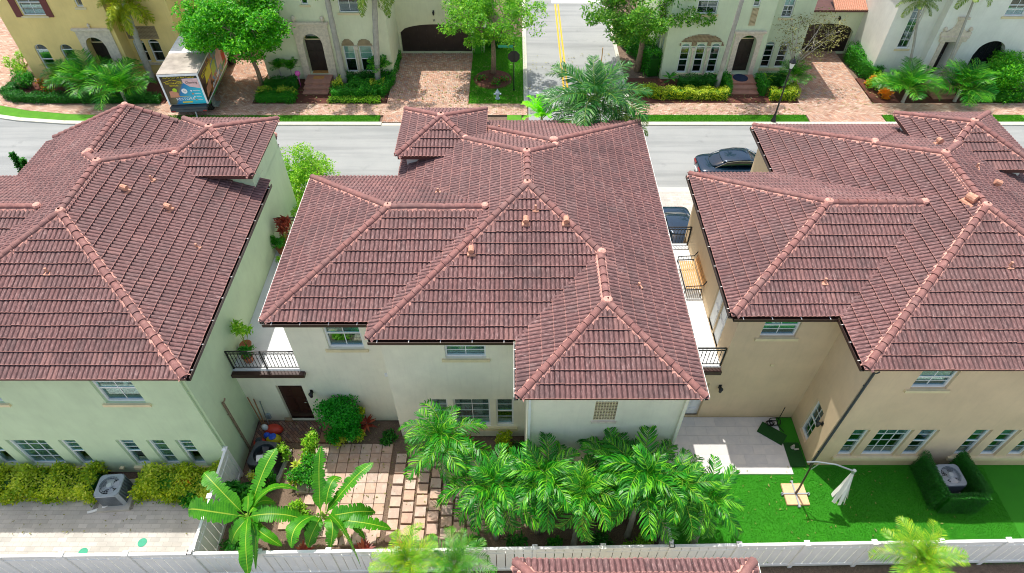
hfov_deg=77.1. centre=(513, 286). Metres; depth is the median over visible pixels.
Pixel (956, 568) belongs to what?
ground
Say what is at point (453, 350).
window
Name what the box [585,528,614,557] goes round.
bush
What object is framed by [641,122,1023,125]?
curb
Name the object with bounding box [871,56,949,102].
palm
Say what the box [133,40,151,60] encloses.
window
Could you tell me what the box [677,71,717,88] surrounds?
hedge
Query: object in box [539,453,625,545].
palm
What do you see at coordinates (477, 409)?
window
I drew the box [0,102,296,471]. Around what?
house
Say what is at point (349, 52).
window
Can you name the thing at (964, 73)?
palm
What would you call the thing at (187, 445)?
window
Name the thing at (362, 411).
bush
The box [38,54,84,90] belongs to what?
palm
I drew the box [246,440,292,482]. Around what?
air conditioner
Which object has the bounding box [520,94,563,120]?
palm
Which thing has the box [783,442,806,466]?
grass mat
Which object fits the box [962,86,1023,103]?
hedge
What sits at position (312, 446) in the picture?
bush
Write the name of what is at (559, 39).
line
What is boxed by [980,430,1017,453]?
window
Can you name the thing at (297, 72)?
garden ball
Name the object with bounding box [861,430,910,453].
window
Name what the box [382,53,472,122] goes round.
driveway
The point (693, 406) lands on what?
door
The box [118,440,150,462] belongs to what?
window
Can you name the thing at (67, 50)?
window
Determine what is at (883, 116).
verge
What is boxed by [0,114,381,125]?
curb
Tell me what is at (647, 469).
palm
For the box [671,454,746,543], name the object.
palm
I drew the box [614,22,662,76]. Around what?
hedge
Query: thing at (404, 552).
date palm
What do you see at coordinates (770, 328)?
window
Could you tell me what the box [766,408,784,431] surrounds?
garden hose
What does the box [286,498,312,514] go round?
bush
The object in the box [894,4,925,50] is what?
window
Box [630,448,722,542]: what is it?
palm
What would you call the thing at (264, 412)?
garden tool
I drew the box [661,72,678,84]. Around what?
plant
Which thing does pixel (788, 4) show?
window
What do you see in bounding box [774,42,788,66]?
window
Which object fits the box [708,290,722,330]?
door
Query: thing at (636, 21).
tree
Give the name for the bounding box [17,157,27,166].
cypress
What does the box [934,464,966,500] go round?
air conditioner
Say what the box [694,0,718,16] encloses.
window
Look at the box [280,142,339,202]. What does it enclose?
tree
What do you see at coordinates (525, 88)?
curb
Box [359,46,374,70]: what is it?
window
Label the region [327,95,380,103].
hedge
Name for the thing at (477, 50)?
hedge
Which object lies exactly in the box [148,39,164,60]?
window
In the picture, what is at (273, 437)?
bag
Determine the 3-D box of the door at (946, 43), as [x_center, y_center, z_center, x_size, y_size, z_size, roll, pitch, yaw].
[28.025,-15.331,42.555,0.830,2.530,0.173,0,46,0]
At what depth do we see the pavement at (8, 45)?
41.13 m
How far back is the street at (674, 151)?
38.46 m
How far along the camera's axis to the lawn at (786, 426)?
25.01 m
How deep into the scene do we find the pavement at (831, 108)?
41.05 m
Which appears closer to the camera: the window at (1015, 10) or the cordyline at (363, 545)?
the cordyline at (363, 545)
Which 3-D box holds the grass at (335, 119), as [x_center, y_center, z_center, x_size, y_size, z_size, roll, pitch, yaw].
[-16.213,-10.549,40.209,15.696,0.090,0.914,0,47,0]
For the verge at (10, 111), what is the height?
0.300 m
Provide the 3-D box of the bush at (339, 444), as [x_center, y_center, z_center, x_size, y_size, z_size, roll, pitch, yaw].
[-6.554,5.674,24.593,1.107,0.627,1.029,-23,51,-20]
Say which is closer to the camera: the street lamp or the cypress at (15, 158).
the cypress at (15, 158)
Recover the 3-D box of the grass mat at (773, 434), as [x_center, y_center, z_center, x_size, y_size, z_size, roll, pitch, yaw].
[10.000,5.684,24.846,1.000,0.030,0.540,30,53,25]
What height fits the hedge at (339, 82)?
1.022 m
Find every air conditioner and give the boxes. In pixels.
[93,474,135,512]
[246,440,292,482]
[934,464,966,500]
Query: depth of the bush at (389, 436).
24.55 m
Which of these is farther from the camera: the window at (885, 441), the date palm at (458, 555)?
the window at (885, 441)
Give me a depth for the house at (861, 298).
21.94 m
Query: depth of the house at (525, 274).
21.44 m
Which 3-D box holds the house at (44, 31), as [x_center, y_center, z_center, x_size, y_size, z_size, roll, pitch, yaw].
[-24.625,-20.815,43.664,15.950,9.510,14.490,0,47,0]
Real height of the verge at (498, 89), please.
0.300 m
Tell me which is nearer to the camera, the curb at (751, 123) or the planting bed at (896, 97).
the curb at (751, 123)
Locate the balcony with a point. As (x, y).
(687, 286)
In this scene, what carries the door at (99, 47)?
in the house at (44, 31)
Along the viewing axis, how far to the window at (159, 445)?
22.99 m
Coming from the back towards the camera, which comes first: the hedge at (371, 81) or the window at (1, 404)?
the hedge at (371, 81)
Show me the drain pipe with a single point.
(92, 511)
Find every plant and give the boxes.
[188,448,309,572]
[229,319,253,347]
[235,345,255,363]
[270,235,285,254]
[272,215,291,243]
[285,446,390,568]
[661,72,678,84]
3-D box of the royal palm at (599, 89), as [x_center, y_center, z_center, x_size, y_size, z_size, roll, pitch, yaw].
[3.768,-6.721,31.002,5.455,8.287,5.492,0,47,0]
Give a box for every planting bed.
[18,81,166,103]
[254,79,389,103]
[473,70,511,89]
[627,78,797,102]
[855,78,1023,102]
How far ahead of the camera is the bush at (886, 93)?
41.65 m
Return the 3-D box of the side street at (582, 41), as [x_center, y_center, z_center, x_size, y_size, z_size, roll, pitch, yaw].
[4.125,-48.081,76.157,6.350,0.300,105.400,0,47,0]
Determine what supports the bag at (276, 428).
on the door pad
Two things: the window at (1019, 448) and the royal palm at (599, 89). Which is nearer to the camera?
the window at (1019, 448)
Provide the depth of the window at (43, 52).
42.27 m
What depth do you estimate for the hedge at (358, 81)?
42.10 m
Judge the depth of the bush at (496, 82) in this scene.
42.90 m
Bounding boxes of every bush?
[0,49,30,75]
[8,69,35,89]
[34,78,55,92]
[49,71,73,88]
[176,483,199,508]
[218,534,240,550]
[223,479,250,495]
[238,484,263,515]
[245,469,256,479]
[263,470,275,487]
[276,441,291,462]
[283,451,315,488]
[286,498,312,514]
[290,198,301,218]
[298,427,319,459]
[303,513,319,531]
[312,394,364,445]
[329,429,355,448]
[354,428,366,442]
[355,406,365,426]
[379,428,398,446]
[467,535,487,556]
[475,74,487,80]
[489,78,501,86]
[494,429,512,452]
[497,75,509,81]
[504,530,528,557]
[507,440,524,458]
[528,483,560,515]
[545,535,563,556]
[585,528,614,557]
[621,533,654,556]
[863,70,894,91]
[878,86,893,99]
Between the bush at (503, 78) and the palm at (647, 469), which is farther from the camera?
the bush at (503, 78)
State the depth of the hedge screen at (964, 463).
22.78 m
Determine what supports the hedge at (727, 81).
on the planting bed at (737, 98)
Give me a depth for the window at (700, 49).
42.87 m
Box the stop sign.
[498,42,519,89]
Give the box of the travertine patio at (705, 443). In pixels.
[668,418,788,473]
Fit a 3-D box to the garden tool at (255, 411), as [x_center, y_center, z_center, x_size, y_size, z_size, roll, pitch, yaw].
[-9.791,4.846,24.522,0.156,1.754,0.425,-24,51,-21]
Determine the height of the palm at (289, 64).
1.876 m
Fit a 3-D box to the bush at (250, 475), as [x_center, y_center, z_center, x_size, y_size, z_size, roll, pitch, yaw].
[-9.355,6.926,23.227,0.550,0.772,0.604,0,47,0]
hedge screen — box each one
[910,450,951,509]
[936,492,992,514]
[948,450,992,495]
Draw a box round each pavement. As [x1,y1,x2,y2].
[0,17,526,116]
[631,103,1023,115]
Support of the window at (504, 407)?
in the house at (525, 274)
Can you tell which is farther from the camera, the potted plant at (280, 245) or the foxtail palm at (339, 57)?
the foxtail palm at (339, 57)
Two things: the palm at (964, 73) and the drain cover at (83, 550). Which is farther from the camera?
the palm at (964, 73)
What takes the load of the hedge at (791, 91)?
on the planting bed at (737, 98)
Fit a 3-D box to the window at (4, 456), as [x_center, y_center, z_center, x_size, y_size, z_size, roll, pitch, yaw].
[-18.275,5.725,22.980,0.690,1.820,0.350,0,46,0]
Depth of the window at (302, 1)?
40.04 m
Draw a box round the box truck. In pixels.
[156,34,233,116]
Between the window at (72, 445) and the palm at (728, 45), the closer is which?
the window at (72, 445)
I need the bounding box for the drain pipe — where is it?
[87,505,107,513]
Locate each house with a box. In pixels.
[0,0,250,94]
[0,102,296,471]
[224,106,709,487]
[247,0,485,94]
[510,557,760,572]
[638,0,867,94]
[668,110,1023,466]
[851,0,1023,98]
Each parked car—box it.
[663,206,689,242]
[694,147,755,172]
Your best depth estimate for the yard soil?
22.60 m
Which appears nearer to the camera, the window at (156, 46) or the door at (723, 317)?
the door at (723, 317)
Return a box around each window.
[0,398,11,406]
[0,447,18,462]
[9,440,65,462]
[16,0,49,17]
[35,44,56,71]
[60,44,80,71]
[61,440,93,462]
[75,0,86,9]
[92,381,151,406]
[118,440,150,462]
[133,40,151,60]
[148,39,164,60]
[149,440,179,462]
[177,440,205,462]
[299,0,310,6]
[323,327,368,352]
[337,0,360,14]
[343,46,357,70]
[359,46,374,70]
[431,399,447,422]
[442,345,489,361]
[453,399,490,423]
[496,399,513,423]
[676,43,689,71]
[691,43,705,71]
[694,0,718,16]
[706,43,720,71]
[753,0,760,5]
[754,322,799,340]
[760,42,774,66]
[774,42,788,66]
[778,0,795,19]
[802,401,823,439]
[838,430,867,453]
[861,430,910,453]
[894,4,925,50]
[901,430,936,453]
[903,371,957,392]
[953,430,988,453]
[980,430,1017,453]
[1001,0,1023,18]
[1008,440,1023,453]
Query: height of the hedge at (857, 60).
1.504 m
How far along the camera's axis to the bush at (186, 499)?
22.62 m
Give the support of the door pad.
on the yard soil
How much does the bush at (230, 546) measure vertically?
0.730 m
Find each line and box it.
[529,92,562,94]
[551,0,599,2]
[554,4,567,88]
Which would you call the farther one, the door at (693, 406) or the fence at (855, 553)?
the door at (693, 406)
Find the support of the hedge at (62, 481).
on the ground at (956, 568)
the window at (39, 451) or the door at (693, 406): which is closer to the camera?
the window at (39, 451)
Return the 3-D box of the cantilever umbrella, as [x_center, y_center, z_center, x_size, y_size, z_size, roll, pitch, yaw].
[10.567,6.689,22.108,1.908,2.678,1.033,13,48,12]
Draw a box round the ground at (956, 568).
[0,0,1023,572]
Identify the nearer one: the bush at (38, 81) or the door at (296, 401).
the door at (296, 401)
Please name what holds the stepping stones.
on the yard soil
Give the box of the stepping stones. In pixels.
[278,448,504,545]
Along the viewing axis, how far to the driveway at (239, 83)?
43.22 m
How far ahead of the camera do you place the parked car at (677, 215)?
31.52 m
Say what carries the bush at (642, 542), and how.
on the yard soil
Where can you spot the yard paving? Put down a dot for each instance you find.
(167, 532)
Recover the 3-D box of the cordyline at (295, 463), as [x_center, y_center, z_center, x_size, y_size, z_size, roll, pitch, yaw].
[-7.977,6.645,23.684,0.594,0.492,0.501,-22,50,-20]
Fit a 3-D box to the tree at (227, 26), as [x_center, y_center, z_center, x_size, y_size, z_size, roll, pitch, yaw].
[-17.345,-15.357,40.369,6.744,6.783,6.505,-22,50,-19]
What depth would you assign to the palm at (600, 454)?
19.97 m
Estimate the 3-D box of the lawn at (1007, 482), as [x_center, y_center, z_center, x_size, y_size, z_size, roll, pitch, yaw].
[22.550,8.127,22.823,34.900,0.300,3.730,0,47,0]
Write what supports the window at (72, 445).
in the house at (137, 253)
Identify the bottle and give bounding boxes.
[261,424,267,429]
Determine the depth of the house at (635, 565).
16.07 m
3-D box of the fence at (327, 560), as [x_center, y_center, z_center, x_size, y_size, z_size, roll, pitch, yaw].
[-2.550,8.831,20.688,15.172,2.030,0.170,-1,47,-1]
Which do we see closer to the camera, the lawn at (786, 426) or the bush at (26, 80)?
the lawn at (786, 426)
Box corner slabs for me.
[319,422,342,442]
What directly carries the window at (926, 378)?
in the house at (861, 298)
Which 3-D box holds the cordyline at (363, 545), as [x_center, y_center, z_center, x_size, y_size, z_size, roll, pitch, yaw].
[-5.056,8.919,21.473,0.945,0.571,0.900,31,54,26]
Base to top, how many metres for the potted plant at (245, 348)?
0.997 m
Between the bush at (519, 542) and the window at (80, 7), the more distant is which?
the window at (80, 7)
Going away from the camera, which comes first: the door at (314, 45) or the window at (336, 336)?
the window at (336, 336)
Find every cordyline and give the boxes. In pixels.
[287,478,302,487]
[290,458,300,470]
[294,540,313,549]
[354,537,374,564]
[359,414,377,431]
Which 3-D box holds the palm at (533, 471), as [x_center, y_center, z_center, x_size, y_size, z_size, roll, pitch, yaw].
[0.999,6.843,20.797,2.934,4.505,3.103,0,47,0]
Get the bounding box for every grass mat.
[757,422,786,445]
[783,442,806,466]
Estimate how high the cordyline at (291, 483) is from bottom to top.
0.573 m
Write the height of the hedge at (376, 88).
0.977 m
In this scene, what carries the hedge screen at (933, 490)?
on the lawn at (1007, 482)
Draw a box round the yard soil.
[223,421,657,572]
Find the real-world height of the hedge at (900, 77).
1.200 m
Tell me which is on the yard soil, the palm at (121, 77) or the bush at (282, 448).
the bush at (282, 448)
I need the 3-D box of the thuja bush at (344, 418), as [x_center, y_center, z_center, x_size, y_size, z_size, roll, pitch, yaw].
[-6.519,5.025,24.184,1.816,2.166,1.696,0,47,0]
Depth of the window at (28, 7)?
40.09 m
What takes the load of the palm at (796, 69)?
on the planting bed at (737, 98)
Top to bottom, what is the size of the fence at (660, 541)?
2.030 m
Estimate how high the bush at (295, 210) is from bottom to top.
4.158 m
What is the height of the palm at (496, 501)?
4.203 m
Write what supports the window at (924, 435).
in the house at (861, 298)
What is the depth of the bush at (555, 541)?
21.68 m
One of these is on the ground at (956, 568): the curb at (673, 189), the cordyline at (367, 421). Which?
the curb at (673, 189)
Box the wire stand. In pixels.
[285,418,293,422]
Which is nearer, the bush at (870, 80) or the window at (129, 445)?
the window at (129, 445)
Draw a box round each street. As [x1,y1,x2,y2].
[0,119,1023,186]
[525,0,624,120]
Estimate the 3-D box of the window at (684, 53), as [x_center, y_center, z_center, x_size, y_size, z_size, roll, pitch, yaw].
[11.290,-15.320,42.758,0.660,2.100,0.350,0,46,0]
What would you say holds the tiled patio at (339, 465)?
on the yard soil
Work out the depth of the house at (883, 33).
41.28 m
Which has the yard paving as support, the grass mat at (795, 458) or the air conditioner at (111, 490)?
the air conditioner at (111, 490)
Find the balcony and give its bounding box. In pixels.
[677,252,706,296]
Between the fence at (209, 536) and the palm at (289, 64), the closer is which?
the fence at (209, 536)
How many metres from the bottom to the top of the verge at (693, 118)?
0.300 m
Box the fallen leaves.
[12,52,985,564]
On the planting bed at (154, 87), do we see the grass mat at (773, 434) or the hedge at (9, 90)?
the hedge at (9, 90)
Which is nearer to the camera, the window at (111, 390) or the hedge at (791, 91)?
the window at (111, 390)
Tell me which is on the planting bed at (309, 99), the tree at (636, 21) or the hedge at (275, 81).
the hedge at (275, 81)
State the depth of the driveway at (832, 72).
42.87 m
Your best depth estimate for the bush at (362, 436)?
24.50 m
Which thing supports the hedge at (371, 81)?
on the planting bed at (309, 99)
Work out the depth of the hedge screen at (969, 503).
22.15 m
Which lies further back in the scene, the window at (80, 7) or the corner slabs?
the window at (80, 7)
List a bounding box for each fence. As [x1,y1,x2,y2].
[0,550,207,572]
[186,542,674,572]
[189,446,243,551]
[653,490,673,543]
[666,537,1023,567]
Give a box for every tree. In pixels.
[171,0,294,87]
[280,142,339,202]
[437,0,549,73]
[580,0,716,72]
[770,7,850,88]
[967,46,1023,104]
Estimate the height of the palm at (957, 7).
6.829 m
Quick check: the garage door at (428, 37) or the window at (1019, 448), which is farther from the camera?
the garage door at (428, 37)
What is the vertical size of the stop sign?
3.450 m
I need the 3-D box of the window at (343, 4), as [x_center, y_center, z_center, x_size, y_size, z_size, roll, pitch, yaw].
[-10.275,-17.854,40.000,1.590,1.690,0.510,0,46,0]
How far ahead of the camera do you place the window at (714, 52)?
42.87 m
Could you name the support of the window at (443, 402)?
in the house at (525, 274)
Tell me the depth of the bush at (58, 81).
42.15 m
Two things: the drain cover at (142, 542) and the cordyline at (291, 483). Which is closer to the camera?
the drain cover at (142, 542)
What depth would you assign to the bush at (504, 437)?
24.14 m
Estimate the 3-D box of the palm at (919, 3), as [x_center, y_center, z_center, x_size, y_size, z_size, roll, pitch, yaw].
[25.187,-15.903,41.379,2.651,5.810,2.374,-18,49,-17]
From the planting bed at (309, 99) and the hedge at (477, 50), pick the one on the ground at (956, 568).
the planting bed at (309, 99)
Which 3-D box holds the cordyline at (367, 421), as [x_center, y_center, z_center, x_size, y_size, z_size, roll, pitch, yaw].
[-5.634,5.310,24.688,0.827,0.873,0.851,0,47,0]
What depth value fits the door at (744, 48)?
42.84 m
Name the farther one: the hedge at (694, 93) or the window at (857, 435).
the hedge at (694, 93)
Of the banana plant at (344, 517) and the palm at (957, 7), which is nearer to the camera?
the banana plant at (344, 517)
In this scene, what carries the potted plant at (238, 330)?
on the house at (525, 274)
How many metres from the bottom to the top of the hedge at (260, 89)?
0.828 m
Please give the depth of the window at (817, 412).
23.89 m
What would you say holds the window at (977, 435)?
in the house at (861, 298)
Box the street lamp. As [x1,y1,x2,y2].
[770,56,796,122]
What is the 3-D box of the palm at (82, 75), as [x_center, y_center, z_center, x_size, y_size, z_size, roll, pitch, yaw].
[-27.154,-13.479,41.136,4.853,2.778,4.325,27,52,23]
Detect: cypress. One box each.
[8,151,22,172]
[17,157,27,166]
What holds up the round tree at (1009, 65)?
on the planting bed at (896, 97)
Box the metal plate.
[256,455,262,461]
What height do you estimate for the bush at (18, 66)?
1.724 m
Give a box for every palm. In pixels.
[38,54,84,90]
[47,47,126,99]
[79,56,157,109]
[96,0,156,82]
[269,58,285,77]
[279,56,299,75]
[315,0,347,83]
[352,0,393,79]
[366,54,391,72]
[367,522,444,572]
[398,398,491,496]
[418,525,497,572]
[435,436,543,540]
[500,431,591,534]
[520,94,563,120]
[537,55,652,126]
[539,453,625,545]
[575,427,656,525]
[592,425,694,544]
[597,104,648,136]
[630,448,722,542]
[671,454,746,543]
[714,0,743,87]
[771,56,816,84]
[868,516,970,572]
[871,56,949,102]
[895,0,941,74]
[927,57,1003,105]
[938,0,992,86]
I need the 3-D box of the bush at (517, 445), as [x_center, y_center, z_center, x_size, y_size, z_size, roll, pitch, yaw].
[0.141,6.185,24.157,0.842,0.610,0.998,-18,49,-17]
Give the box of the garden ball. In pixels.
[295,70,300,86]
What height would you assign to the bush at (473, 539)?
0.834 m
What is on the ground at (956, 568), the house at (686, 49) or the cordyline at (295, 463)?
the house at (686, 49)
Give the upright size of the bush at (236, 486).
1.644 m
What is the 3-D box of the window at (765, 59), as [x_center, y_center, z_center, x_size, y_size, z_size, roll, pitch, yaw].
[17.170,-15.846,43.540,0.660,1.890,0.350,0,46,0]
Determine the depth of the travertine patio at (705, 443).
24.55 m
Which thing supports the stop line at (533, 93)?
on the side street at (582, 41)
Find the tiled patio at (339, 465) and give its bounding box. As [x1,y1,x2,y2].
[298,444,392,537]
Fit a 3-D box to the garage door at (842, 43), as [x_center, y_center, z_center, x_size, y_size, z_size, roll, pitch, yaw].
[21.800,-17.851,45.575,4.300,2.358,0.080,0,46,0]
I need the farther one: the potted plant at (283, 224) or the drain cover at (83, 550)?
the potted plant at (283, 224)
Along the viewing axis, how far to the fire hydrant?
41.56 m
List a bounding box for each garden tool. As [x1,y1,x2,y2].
[247,397,262,424]
[253,399,264,423]
[259,401,268,424]
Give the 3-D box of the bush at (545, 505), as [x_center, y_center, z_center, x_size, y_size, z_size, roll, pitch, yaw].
[1.129,7.463,22.660,1.394,1.102,1.354,0,47,0]
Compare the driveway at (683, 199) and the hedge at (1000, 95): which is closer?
the driveway at (683, 199)
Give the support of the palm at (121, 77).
on the planting bed at (154, 87)
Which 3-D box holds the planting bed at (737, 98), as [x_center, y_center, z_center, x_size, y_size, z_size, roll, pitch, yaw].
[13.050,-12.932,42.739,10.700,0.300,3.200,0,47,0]
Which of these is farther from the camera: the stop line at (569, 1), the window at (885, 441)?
the stop line at (569, 1)
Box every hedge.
[0,80,162,104]
[0,459,110,507]
[127,458,220,506]
[254,89,297,104]
[256,84,298,93]
[261,74,300,90]
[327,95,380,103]
[329,50,401,97]
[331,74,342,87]
[339,68,383,82]
[347,76,369,86]
[369,77,384,85]
[472,24,484,53]
[488,22,507,48]
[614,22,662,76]
[636,82,730,100]
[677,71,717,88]
[720,69,733,95]
[754,71,769,95]
[766,70,789,86]
[766,80,801,100]
[842,41,885,81]
[889,69,922,88]
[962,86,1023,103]
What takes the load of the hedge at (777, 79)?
on the planting bed at (737, 98)
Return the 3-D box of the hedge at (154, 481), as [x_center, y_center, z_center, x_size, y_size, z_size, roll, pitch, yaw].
[-11.866,6.940,22.974,3.367,1.268,1.591,0,47,0]
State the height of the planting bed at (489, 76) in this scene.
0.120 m
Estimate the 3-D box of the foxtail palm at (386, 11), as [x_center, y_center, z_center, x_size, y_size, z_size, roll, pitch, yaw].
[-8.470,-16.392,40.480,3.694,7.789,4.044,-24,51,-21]
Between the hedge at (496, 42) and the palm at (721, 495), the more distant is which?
the hedge at (496, 42)
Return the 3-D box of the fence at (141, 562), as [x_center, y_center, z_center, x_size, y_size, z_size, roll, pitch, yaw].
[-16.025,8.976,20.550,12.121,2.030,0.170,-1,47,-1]
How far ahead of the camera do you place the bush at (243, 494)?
22.15 m
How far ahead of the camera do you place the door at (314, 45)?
42.74 m
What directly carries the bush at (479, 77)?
on the planting bed at (489, 76)
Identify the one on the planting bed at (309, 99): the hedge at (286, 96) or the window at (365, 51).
the hedge at (286, 96)
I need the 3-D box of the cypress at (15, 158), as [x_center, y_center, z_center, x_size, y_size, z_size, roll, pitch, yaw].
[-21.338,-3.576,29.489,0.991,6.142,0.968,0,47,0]
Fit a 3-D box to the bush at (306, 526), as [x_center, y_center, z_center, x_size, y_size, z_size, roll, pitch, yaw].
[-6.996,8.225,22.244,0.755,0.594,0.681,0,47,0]
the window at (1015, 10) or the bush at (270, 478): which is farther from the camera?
the window at (1015, 10)
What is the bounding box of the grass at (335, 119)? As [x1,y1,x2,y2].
[168,114,379,121]
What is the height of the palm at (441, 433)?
4.466 m
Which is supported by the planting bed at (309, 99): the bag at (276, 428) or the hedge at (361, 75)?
the hedge at (361, 75)
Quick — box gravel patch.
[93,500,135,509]
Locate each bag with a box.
[264,424,283,433]
[266,433,281,442]
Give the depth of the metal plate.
23.27 m
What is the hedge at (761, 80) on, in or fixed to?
on the planting bed at (737, 98)
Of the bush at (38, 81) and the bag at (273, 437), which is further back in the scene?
the bush at (38, 81)
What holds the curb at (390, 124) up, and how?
on the ground at (956, 568)
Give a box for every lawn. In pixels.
[668,465,1023,566]
[776,418,806,464]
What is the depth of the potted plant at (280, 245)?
26.66 m
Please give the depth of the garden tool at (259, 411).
24.45 m
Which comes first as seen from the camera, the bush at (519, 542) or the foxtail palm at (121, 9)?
the bush at (519, 542)
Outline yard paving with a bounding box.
[0,496,205,553]
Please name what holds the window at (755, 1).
in the house at (686, 49)
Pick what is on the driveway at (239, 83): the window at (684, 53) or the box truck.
the box truck
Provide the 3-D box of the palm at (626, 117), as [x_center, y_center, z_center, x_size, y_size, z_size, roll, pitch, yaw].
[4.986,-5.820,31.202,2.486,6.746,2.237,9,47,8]
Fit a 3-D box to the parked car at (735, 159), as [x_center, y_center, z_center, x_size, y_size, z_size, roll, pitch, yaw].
[12.506,-6.790,35.757,4.711,1.473,2.140,-1,47,-1]
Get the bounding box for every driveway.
[165,49,267,117]
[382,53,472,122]
[659,192,700,292]
[770,50,885,121]
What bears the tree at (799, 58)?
on the planting bed at (737, 98)
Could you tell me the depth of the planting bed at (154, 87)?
42.69 m
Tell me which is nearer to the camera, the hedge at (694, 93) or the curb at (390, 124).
the curb at (390, 124)
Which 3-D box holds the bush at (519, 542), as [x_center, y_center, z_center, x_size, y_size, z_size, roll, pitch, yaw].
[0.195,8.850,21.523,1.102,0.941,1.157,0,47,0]
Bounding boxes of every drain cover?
[78,548,87,552]
[138,538,146,546]
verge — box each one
[0,106,94,120]
[469,37,523,103]
[507,115,521,120]
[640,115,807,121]
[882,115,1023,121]
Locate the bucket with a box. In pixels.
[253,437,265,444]
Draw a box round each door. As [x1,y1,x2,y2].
[90,38,113,70]
[278,386,313,417]
[305,34,327,70]
[401,24,471,50]
[685,383,707,414]
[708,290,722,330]
[713,306,727,345]
[732,36,753,69]
[801,24,850,50]
[930,42,948,72]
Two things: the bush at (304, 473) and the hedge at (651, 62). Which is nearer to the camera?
the bush at (304, 473)
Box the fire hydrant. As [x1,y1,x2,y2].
[494,89,500,99]
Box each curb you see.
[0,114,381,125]
[292,187,689,192]
[381,123,400,125]
[522,0,631,114]
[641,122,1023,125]
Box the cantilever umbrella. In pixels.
[780,461,856,507]
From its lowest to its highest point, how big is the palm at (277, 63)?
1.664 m
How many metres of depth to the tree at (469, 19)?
40.08 m
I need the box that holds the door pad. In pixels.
[253,421,322,442]
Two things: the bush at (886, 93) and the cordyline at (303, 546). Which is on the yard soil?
the cordyline at (303, 546)
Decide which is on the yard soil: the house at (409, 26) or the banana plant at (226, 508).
the banana plant at (226, 508)

